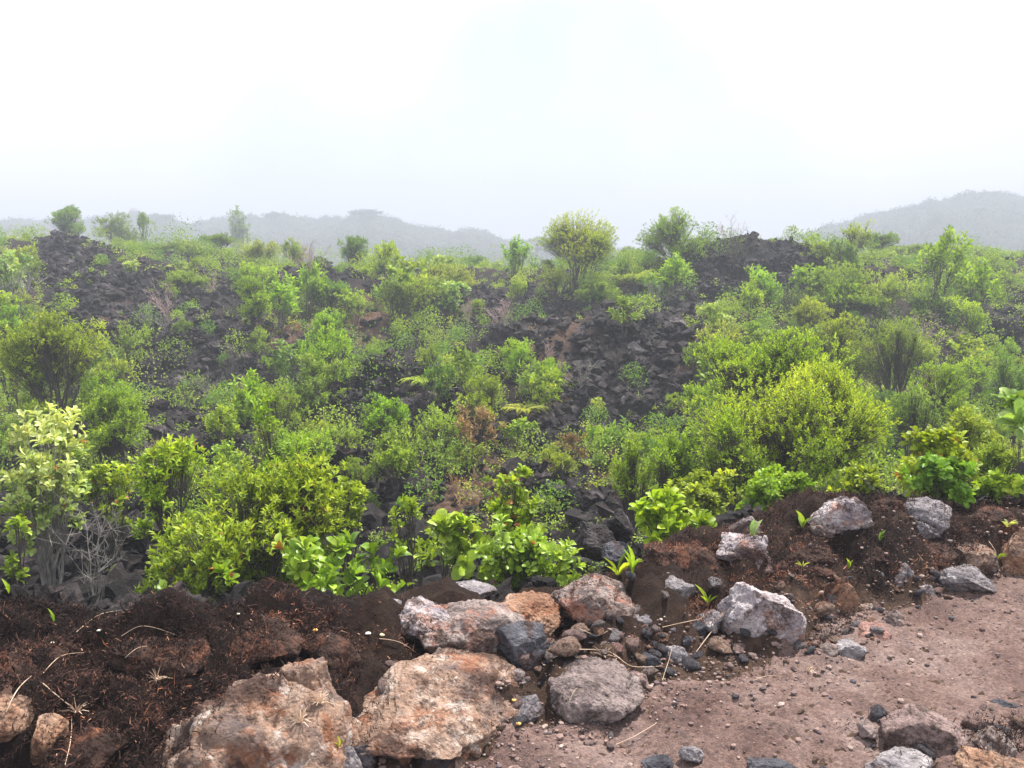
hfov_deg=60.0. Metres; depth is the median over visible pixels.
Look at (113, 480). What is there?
shrub
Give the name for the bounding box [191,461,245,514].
shrub
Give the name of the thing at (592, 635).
stone
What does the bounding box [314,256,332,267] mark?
lava rock
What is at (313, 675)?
boulder
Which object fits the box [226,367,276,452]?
shrub
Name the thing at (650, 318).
lava rock
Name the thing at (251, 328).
lava rock
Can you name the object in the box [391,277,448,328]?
shrub
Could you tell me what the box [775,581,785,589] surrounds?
stone
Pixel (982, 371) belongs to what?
shrub
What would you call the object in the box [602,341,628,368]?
dead shrub
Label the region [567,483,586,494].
lava rock
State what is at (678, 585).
boulder
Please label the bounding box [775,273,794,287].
lava rock
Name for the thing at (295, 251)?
tree
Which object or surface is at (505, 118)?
sky
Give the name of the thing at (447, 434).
lava rock
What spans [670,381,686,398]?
lava rock
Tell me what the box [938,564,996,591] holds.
boulder
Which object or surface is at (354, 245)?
tree
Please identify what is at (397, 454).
shrub
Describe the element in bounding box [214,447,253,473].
shrub
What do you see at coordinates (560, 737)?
gravel
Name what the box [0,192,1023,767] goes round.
ground
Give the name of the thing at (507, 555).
leafy bush
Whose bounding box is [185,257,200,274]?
shrub
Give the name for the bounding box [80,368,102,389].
shrub
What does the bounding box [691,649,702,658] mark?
stone
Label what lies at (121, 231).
tree
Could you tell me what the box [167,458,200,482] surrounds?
shrub
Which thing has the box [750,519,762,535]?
strap leaved plant
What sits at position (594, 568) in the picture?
undergrowth
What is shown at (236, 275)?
shrub
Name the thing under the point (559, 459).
shrub
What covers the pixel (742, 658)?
stone
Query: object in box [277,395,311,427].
shrub
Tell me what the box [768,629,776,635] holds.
stone
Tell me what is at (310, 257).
dead shrub
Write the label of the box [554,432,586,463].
shrub
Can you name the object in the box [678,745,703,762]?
stone
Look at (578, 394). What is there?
lava rock
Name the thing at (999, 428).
shrub
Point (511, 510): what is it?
leafy bush
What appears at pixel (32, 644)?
soil
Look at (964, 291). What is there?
shrub
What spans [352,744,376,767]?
stone
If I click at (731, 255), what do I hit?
dead shrub
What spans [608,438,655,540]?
shrub
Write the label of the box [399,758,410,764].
stone
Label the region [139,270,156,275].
lava rock
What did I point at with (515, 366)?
shrub
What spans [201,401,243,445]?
shrub
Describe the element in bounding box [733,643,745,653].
stone
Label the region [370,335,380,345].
shrub
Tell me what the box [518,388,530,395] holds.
shrub
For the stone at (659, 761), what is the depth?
2.82 m
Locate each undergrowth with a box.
[0,232,1023,587]
[0,236,1023,590]
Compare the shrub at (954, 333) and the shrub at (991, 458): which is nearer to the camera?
the shrub at (991, 458)
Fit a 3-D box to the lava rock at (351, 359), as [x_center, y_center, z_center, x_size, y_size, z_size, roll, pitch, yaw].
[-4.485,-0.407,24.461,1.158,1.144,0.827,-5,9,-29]
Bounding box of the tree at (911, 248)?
[873,243,924,255]
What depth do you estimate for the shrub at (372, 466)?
12.04 m
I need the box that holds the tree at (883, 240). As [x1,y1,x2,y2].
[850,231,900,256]
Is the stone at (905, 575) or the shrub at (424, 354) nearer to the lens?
the stone at (905, 575)
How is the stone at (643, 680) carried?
on the trail
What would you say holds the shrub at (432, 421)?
on the ground at (644, 592)
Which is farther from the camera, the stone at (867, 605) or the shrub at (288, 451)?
the shrub at (288, 451)
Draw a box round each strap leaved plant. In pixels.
[1,578,9,593]
[48,609,54,621]
[334,736,343,747]
[604,551,641,574]
[624,545,641,572]
[695,584,716,603]
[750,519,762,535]
[795,509,811,527]
[879,530,884,539]
[1002,519,1016,526]
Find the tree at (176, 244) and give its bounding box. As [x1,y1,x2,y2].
[162,239,200,249]
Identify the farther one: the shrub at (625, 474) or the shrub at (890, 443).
the shrub at (890, 443)
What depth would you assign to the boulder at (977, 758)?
2.78 m
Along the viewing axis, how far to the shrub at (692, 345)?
21.61 m
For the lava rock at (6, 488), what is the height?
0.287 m
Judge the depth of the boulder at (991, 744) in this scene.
2.85 m
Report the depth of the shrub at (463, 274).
33.56 m
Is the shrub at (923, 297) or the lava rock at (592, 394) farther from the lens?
the shrub at (923, 297)
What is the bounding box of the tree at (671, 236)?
[632,205,723,260]
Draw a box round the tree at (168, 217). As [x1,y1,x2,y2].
[146,213,175,222]
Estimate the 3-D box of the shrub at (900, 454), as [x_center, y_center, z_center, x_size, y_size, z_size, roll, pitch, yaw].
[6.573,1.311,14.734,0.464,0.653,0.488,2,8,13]
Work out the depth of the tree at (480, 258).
51.40 m
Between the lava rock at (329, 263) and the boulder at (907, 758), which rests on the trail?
the boulder at (907, 758)
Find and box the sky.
[0,0,1023,254]
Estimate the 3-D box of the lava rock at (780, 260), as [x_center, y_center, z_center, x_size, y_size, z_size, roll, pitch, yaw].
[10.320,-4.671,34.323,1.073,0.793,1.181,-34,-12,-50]
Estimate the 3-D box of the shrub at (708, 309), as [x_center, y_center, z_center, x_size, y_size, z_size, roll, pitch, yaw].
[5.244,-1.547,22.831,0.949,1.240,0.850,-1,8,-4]
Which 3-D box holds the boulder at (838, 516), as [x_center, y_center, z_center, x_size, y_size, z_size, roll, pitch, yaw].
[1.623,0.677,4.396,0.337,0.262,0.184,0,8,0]
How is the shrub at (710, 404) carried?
on the ground at (644, 592)
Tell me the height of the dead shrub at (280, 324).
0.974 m
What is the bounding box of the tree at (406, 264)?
[393,260,427,267]
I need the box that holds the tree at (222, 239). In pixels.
[199,232,239,252]
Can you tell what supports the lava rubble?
on the ground at (644, 592)
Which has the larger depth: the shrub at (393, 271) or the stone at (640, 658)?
the shrub at (393, 271)
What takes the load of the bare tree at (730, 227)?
on the ground at (644, 592)
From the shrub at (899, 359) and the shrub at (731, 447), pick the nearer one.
the shrub at (731, 447)
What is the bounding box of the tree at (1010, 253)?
[999,249,1023,256]
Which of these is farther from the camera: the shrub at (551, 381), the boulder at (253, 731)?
the shrub at (551, 381)
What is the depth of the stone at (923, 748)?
2.87 m
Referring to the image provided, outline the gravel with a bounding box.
[378,503,1023,767]
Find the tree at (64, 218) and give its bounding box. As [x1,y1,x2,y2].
[44,204,85,235]
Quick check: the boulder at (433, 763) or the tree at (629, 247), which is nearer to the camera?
the boulder at (433, 763)
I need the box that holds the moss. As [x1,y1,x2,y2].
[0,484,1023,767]
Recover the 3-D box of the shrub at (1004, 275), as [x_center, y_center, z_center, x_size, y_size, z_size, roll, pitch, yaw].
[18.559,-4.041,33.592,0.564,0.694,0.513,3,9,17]
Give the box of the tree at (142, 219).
[137,212,154,244]
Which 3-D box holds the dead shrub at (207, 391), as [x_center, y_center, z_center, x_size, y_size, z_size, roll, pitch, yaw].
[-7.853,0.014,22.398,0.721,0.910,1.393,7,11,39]
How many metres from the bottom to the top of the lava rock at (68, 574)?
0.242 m
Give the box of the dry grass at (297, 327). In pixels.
[16,294,925,528]
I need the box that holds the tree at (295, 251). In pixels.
[278,236,307,264]
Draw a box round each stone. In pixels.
[30,713,68,765]
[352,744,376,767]
[377,677,387,694]
[384,660,395,667]
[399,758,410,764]
[454,753,468,767]
[498,724,506,730]
[511,681,517,687]
[511,695,522,708]
[511,716,526,727]
[513,668,526,685]
[517,694,544,722]
[519,653,529,664]
[534,665,541,672]
[544,649,557,662]
[546,638,555,643]
[547,636,581,656]
[561,629,586,640]
[571,623,589,631]
[589,633,596,638]
[590,620,604,629]
[593,626,603,634]
[600,648,608,655]
[601,541,632,567]
[603,509,633,542]
[604,609,616,619]
[608,631,621,641]
[612,642,624,652]
[616,617,623,623]
[625,571,635,580]
[625,637,638,650]
[630,671,648,688]
[634,653,646,664]
[640,627,651,638]
[641,667,659,676]
[641,754,673,767]
[643,650,661,666]
[648,649,661,658]
[650,624,660,635]
[651,640,665,654]
[654,632,669,640]
[657,632,665,637]
[662,590,669,598]
[664,667,677,676]
[665,645,688,663]
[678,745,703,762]
[680,655,701,670]
[682,636,695,645]
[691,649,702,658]
[692,620,707,636]
[697,609,721,633]
[707,576,721,586]
[708,636,733,654]
[728,516,760,533]
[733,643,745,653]
[737,654,748,662]
[740,628,750,636]
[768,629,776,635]
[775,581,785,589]
[786,593,794,599]
[793,640,807,649]
[798,707,804,712]
[804,646,815,654]
[810,524,835,537]
[811,642,820,647]
[811,755,818,763]
[814,601,834,616]
[819,576,858,611]
[819,643,838,656]
[820,633,831,640]
[821,614,833,619]
[827,594,837,604]
[828,635,842,643]
[832,574,839,580]
[836,638,866,659]
[841,628,848,634]
[844,625,854,629]
[852,620,860,626]
[856,718,877,739]
[857,621,891,640]
[858,603,872,610]
[866,617,876,621]
[867,704,887,721]
[869,626,884,634]
[881,609,904,626]
[894,563,913,587]
[913,589,924,596]
[913,743,936,759]
[915,521,939,539]
[921,584,934,595]
[929,569,940,578]
[934,587,943,592]
[943,595,952,598]
[962,717,981,729]
[979,704,986,710]
[982,724,1010,730]
[1010,715,1023,728]
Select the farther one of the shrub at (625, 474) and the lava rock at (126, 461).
the lava rock at (126, 461)
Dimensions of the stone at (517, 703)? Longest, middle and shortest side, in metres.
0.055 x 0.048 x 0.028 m
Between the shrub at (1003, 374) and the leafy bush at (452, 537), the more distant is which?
the shrub at (1003, 374)
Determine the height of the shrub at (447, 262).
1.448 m
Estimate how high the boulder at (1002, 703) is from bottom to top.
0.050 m
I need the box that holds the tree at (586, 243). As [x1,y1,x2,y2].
[532,209,619,298]
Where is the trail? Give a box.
[447,563,1023,767]
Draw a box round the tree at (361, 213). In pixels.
[347,209,383,217]
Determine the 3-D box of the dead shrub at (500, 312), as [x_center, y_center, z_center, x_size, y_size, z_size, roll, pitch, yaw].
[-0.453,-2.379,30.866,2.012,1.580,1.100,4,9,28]
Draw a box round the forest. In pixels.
[0,189,1023,268]
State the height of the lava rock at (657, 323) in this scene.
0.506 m
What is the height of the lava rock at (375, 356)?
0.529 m
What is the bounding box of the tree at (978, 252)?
[949,244,1000,256]
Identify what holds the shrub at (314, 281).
on the ground at (644, 592)
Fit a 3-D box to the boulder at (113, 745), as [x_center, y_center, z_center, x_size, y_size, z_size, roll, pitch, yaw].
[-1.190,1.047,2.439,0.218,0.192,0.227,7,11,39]
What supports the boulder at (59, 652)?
on the ground at (644, 592)
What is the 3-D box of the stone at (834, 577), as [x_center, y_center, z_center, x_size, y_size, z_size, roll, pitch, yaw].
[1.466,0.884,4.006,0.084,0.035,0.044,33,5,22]
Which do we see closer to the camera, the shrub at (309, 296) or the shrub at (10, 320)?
the shrub at (10, 320)
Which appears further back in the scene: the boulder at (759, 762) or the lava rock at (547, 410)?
the lava rock at (547, 410)
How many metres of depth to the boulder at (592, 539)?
5.43 m
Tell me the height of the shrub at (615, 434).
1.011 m
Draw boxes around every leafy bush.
[0,513,32,586]
[154,579,172,590]
[209,559,239,592]
[271,532,341,594]
[296,563,343,594]
[319,529,413,596]
[413,508,491,581]
[472,514,585,591]
[481,463,547,583]
[628,484,716,553]
[894,423,982,496]
[900,451,979,507]
[970,467,1023,504]
[991,387,1023,501]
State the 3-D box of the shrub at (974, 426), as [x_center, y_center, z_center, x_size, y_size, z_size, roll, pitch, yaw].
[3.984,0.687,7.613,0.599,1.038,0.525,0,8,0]
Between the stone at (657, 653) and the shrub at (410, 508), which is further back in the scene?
the shrub at (410, 508)
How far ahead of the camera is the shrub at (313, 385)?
17.04 m
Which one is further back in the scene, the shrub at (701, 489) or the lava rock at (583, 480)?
the lava rock at (583, 480)
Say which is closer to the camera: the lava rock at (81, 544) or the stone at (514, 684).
the stone at (514, 684)
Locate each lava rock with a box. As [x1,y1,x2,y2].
[1,484,12,492]
[46,231,77,251]
[62,570,74,582]
[71,532,86,548]
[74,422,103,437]
[79,300,91,310]
[92,456,137,474]
[113,270,147,288]
[127,514,140,519]
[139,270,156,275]
[157,275,166,280]
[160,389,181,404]
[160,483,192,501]
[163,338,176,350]
[206,417,242,436]
[209,356,218,365]
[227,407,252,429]
[245,325,255,331]
[288,306,305,323]
[297,331,316,344]
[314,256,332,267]
[325,390,358,411]
[334,350,359,370]
[339,405,362,416]
[347,388,360,399]
[359,378,374,389]
[360,359,370,368]
[361,281,383,294]
[366,445,379,453]
[369,354,382,360]
[399,516,414,521]
[408,396,436,418]
[410,417,424,427]
[419,366,429,378]
[425,429,471,443]
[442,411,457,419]
[456,407,497,438]
[477,300,490,308]
[503,419,516,431]
[521,282,535,293]
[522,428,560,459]
[524,456,541,464]
[530,301,555,312]
[530,333,550,347]
[536,405,553,414]
[562,466,588,485]
[564,388,589,405]
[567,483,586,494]
[589,390,596,397]
[595,417,620,429]
[604,322,621,335]
[628,355,652,375]
[633,331,647,340]
[636,482,651,499]
[640,311,656,326]
[650,318,665,327]
[658,389,679,402]
[665,324,682,333]
[667,411,691,425]
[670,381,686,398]
[681,268,701,283]
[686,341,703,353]
[689,261,710,272]
[702,281,716,292]
[716,287,733,299]
[725,256,750,277]
[732,273,749,280]
[768,252,792,270]
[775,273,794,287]
[1005,322,1023,338]
[1006,298,1016,306]
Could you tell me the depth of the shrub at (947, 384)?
14.59 m
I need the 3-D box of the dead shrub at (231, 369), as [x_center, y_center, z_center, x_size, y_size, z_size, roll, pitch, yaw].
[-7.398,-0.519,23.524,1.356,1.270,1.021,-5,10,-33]
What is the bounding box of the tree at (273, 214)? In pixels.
[260,211,279,217]
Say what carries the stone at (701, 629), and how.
on the ground at (644, 592)
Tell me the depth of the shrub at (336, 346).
18.34 m
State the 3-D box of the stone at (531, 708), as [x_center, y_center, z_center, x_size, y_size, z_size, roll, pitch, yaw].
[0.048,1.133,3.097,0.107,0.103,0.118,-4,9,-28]
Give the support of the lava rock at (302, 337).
on the ground at (644, 592)
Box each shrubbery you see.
[0,212,1023,520]
[0,223,1023,519]
[0,223,1023,523]
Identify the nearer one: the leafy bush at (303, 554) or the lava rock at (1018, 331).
the leafy bush at (303, 554)
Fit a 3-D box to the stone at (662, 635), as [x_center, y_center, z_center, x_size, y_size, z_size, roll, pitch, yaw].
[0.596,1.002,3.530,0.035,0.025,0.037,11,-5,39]
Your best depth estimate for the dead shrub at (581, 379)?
20.45 m
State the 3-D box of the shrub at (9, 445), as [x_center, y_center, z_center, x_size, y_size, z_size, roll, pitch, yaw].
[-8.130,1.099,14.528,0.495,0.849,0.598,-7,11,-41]
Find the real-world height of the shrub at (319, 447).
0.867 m
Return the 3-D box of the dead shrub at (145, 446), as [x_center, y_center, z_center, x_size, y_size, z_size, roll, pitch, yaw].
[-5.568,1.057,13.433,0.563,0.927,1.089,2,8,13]
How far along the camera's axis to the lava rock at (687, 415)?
18.97 m
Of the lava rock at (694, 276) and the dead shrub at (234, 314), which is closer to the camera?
the dead shrub at (234, 314)
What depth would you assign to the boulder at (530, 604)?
3.63 m
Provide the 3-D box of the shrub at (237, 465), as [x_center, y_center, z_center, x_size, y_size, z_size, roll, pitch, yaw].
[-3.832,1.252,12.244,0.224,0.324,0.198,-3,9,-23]
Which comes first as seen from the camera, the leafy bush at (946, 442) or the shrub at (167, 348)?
the leafy bush at (946, 442)
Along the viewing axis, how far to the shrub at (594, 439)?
16.41 m
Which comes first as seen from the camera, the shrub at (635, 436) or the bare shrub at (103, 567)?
the bare shrub at (103, 567)
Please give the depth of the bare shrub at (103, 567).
6.69 m
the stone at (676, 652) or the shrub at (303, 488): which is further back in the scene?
the shrub at (303, 488)
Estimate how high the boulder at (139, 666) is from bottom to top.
0.091 m
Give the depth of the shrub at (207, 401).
20.08 m
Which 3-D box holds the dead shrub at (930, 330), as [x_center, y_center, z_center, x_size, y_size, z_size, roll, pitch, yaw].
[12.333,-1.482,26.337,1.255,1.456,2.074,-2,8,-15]
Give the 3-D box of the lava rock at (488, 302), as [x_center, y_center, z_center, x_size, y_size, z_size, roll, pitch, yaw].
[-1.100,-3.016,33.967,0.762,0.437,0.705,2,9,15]
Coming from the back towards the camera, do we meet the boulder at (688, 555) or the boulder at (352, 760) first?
the boulder at (688, 555)
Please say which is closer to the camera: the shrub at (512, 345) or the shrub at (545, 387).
the shrub at (545, 387)
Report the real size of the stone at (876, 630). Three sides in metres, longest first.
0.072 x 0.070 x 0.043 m
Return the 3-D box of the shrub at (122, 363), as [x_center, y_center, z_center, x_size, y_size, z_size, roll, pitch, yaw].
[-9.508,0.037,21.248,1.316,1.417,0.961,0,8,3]
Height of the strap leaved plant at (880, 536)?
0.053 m
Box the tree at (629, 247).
[616,245,645,258]
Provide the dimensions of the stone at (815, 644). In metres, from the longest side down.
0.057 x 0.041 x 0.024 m
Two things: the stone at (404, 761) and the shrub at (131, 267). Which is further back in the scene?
the shrub at (131, 267)
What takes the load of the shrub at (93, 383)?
on the lava rubble
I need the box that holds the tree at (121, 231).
[91,212,141,243]
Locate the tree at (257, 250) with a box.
[238,239,281,265]
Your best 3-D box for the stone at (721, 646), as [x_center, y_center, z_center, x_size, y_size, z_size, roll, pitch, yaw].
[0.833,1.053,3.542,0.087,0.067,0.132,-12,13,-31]
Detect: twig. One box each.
[6,676,30,711]
[65,716,71,764]
[580,649,657,666]
[615,723,655,744]
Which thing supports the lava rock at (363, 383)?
on the ground at (644, 592)
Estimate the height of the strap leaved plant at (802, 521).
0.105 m
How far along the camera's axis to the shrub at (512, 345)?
20.57 m
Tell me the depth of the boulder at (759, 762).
2.79 m
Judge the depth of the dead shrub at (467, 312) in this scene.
31.22 m
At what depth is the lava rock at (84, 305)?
28.43 m
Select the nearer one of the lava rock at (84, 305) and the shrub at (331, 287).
the lava rock at (84, 305)
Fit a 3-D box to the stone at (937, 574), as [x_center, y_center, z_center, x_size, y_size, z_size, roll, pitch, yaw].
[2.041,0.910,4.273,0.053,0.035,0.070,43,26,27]
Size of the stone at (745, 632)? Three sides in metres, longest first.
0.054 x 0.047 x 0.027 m
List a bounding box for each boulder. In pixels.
[0,646,67,687]
[0,685,33,742]
[37,726,127,767]
[111,635,210,684]
[152,672,362,767]
[230,616,304,666]
[278,657,344,754]
[301,631,360,676]
[343,745,363,767]
[357,647,519,759]
[398,595,449,642]
[417,599,526,653]
[418,758,455,767]
[456,580,496,598]
[495,620,546,670]
[503,590,560,634]
[548,656,644,724]
[550,573,634,625]
[573,521,615,561]
[633,604,651,625]
[641,542,718,571]
[665,572,697,598]
[716,532,773,573]
[716,582,806,644]
[746,756,795,767]
[773,561,836,576]
[785,539,833,565]
[807,496,874,533]
[865,746,933,767]
[866,497,906,515]
[866,546,889,562]
[880,703,972,750]
[903,496,951,533]
[921,539,958,569]
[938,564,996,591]
[952,746,1023,767]
[954,542,998,574]
[968,505,1019,535]
[971,725,1016,756]
[990,699,1021,707]
[1000,527,1023,576]
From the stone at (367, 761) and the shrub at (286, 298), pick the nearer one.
the stone at (367, 761)
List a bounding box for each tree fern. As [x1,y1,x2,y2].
[392,374,455,388]
[498,403,554,417]
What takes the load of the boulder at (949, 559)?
on the ground at (644, 592)
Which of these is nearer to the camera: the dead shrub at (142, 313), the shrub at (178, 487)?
the shrub at (178, 487)
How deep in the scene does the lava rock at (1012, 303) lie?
32.19 m
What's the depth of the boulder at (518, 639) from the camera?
3.32 m
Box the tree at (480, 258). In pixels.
[455,255,493,267]
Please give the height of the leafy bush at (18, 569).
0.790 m
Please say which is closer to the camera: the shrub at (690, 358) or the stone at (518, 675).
the stone at (518, 675)
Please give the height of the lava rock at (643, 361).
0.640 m
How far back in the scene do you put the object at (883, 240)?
41.12 m
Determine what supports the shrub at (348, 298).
on the ground at (644, 592)
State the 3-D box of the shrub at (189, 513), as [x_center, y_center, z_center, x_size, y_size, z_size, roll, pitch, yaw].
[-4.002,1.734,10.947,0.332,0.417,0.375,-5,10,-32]
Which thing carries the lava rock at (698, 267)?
on the ground at (644, 592)
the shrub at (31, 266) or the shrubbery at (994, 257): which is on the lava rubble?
the shrub at (31, 266)
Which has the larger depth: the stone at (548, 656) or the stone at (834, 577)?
the stone at (834, 577)
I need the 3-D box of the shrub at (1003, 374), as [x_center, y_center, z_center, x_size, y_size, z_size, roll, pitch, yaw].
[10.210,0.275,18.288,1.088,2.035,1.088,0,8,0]
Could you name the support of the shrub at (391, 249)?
on the ground at (644, 592)
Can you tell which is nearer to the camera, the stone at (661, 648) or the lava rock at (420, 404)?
the stone at (661, 648)
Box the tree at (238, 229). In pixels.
[226,205,252,253]
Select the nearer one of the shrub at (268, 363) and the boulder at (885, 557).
the boulder at (885, 557)
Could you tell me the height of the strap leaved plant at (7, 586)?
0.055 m
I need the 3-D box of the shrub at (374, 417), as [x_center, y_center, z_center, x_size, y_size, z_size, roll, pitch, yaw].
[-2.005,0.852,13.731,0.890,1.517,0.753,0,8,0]
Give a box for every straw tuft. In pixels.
[61,698,88,713]
[145,668,166,681]
[279,703,310,726]
[307,691,331,705]
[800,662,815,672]
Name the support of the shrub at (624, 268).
on the ground at (644, 592)
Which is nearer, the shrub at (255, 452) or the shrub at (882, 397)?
the shrub at (255, 452)
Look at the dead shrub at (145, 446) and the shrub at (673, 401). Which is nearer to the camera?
the dead shrub at (145, 446)
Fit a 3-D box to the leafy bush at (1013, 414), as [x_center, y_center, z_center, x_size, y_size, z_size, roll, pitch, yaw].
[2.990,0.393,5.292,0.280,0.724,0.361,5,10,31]
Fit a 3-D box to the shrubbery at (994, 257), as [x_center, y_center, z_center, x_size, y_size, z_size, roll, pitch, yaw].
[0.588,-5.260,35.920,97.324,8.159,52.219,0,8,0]
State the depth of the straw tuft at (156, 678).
2.73 m
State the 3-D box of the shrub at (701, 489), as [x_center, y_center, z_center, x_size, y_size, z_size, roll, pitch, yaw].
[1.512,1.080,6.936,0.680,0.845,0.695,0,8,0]
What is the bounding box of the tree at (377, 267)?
[360,260,387,279]
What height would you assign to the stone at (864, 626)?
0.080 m
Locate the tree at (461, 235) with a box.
[454,231,467,240]
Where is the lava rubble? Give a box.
[0,229,1023,615]
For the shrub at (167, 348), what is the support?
on the ground at (644, 592)
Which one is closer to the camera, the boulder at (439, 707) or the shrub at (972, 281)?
the boulder at (439, 707)
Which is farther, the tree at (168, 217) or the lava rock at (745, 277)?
the tree at (168, 217)
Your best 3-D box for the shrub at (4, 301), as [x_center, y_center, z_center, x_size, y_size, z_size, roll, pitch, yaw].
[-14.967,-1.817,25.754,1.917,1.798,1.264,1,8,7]
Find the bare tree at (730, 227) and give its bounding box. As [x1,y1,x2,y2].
[717,215,746,237]
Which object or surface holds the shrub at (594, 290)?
on the ground at (644, 592)
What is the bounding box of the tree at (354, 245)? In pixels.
[337,235,369,266]
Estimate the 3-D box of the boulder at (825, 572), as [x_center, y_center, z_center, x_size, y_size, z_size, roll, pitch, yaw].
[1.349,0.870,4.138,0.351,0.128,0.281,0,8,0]
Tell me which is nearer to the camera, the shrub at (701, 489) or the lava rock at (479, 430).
the shrub at (701, 489)
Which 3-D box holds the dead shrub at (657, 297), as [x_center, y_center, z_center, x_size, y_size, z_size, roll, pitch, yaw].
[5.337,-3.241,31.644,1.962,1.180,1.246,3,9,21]
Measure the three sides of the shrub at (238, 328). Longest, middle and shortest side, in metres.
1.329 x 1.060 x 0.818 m
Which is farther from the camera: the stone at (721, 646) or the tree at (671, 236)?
the tree at (671, 236)
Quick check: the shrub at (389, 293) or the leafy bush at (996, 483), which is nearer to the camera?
the leafy bush at (996, 483)
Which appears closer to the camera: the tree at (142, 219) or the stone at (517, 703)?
the stone at (517, 703)
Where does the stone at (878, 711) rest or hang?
on the trail
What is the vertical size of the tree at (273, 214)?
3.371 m
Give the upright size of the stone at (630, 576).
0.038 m
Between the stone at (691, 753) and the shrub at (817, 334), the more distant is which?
the shrub at (817, 334)
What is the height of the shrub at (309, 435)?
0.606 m
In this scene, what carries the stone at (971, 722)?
on the trail
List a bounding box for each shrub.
[0,248,33,306]
[0,264,53,314]
[0,290,26,334]
[0,304,23,413]
[0,307,113,422]
[0,402,94,586]
[0,430,28,467]
[1,421,30,441]
[1,442,38,465]
[6,287,31,318]
[11,243,39,268]
[11,391,65,451]
[14,419,34,446]
[20,260,41,280]
[38,494,139,600]
[58,398,78,412]
[67,333,123,379]
[74,387,148,490]
[77,403,94,421]
[78,385,100,409]
[79,370,134,410]
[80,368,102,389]
[80,456,138,556]
[83,447,103,466]
[91,356,136,390]
[97,316,160,392]
[122,258,140,273]
[125,426,165,469]
[126,301,156,322]
[128,433,208,585]
[129,432,142,445]
[132,450,358,604]
[133,310,186,332]
[146,278,175,320]
[147,439,160,466]
[160,469,197,502]
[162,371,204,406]
[164,267,210,295]
[165,286,180,301]
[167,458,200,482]
[170,317,193,335]
[173,367,223,396]
[174,509,199,526]
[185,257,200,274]
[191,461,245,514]
[192,375,203,390]
[198,395,218,406]
[200,269,218,291]
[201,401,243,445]
[205,438,241,475]
[206,342,259,380]
[213,297,242,317]
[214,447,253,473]
[223,322,251,351]
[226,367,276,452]
[228,263,264,286]
[232,463,242,470]
[235,275,272,327]
[239,260,279,309]
[246,325,272,361]
[249,389,310,529]
[249,415,286,459]
[253,380,313,437]
[254,454,264,469]
[258,356,284,379]
[264,279,302,329]
[267,428,297,463]
[269,305,290,330]
[271,336,315,381]
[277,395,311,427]
[277,429,335,461]
[279,351,350,426]
[280,236,329,276]
[281,260,328,322]
[287,301,319,323]
[292,429,320,454]
[293,322,356,399]
[298,419,336,442]
[300,276,334,306]
[300,278,358,313]
[304,307,347,358]
[319,342,341,384]
[322,415,365,447]
[325,475,368,596]
[331,287,367,326]
[338,455,368,487]
[340,293,372,328]
[350,352,366,360]
[354,392,410,451]
[357,487,381,506]
[363,415,427,488]
[368,239,401,278]
[370,274,409,325]
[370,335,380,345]
[373,439,420,493]
[385,254,429,323]
[387,494,437,588]
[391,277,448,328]
[395,493,405,514]
[413,263,478,307]
[415,343,438,369]
[417,355,458,403]
[418,396,465,464]
[424,313,436,326]
[426,255,454,266]
[429,260,450,301]
[431,278,471,319]
[434,438,494,478]
[441,345,483,399]
[442,273,461,302]
[448,306,461,319]
[450,373,503,445]
[454,401,509,473]
[461,297,472,322]
[466,299,488,317]
[472,479,544,582]
[482,293,520,325]
[496,415,539,452]
[498,337,527,378]
[499,234,533,280]
[503,344,532,380]
[507,278,527,304]
[510,337,533,370]
[516,351,552,403]
[516,363,560,394]
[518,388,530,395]
[525,364,563,415]
[534,265,579,306]
[536,442,574,459]
[539,356,571,393]
[539,446,581,482]
[544,343,554,359]
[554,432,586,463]
[556,355,602,388]
[573,269,618,307]
[580,424,619,453]
[584,415,633,473]
[592,451,608,472]
[600,269,675,293]
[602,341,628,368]
[605,295,645,337]
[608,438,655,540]
[616,258,631,281]
[622,430,664,465]
[636,278,691,306]
[637,272,662,295]
[637,428,663,472]
[644,422,711,491]
[657,252,693,302]
[659,468,746,517]
[664,251,688,288]
[665,392,683,410]
[680,380,722,444]
[681,338,714,386]
[682,354,902,499]
[685,325,874,440]
[688,398,719,453]
[690,405,775,512]
[694,358,727,396]
[695,304,743,316]
[695,318,746,357]
[696,300,734,333]
[699,335,730,360]
[717,227,760,275]
[734,278,766,320]
[735,463,817,510]
[743,264,785,318]
[743,320,760,342]
[745,328,774,347]
[774,281,810,323]
[778,295,834,345]
[787,435,850,493]
[788,261,927,325]
[788,263,829,308]
[796,311,879,383]
[800,240,838,265]
[801,265,828,296]
[802,325,828,346]
[822,276,863,326]
[823,256,851,281]
[826,459,889,495]
[827,235,860,269]
[839,219,874,263]
[843,310,864,331]
[849,315,932,399]
[853,278,896,328]
[862,476,919,498]
[863,440,897,477]
[865,410,900,456]
[872,389,906,412]
[881,380,947,460]
[885,397,918,438]
[892,310,965,347]
[892,444,918,465]
[897,315,921,337]
[907,285,954,324]
[907,361,970,439]
[909,302,933,325]
[909,331,946,390]
[914,224,974,302]
[916,312,944,343]
[938,354,998,408]
[942,267,1023,284]
[942,403,1002,482]
[943,293,991,347]
[945,333,985,370]
[947,326,976,344]
[954,256,1004,313]
[954,274,978,299]
[958,401,992,435]
[967,352,1000,386]
[968,433,1023,485]
[981,417,1015,445]
[982,350,1023,434]
[992,336,1020,367]
[995,269,1009,280]
[1002,439,1023,472]
[1011,355,1023,378]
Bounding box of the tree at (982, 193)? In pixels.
[970,189,1001,199]
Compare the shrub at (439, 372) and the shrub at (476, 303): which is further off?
the shrub at (476, 303)

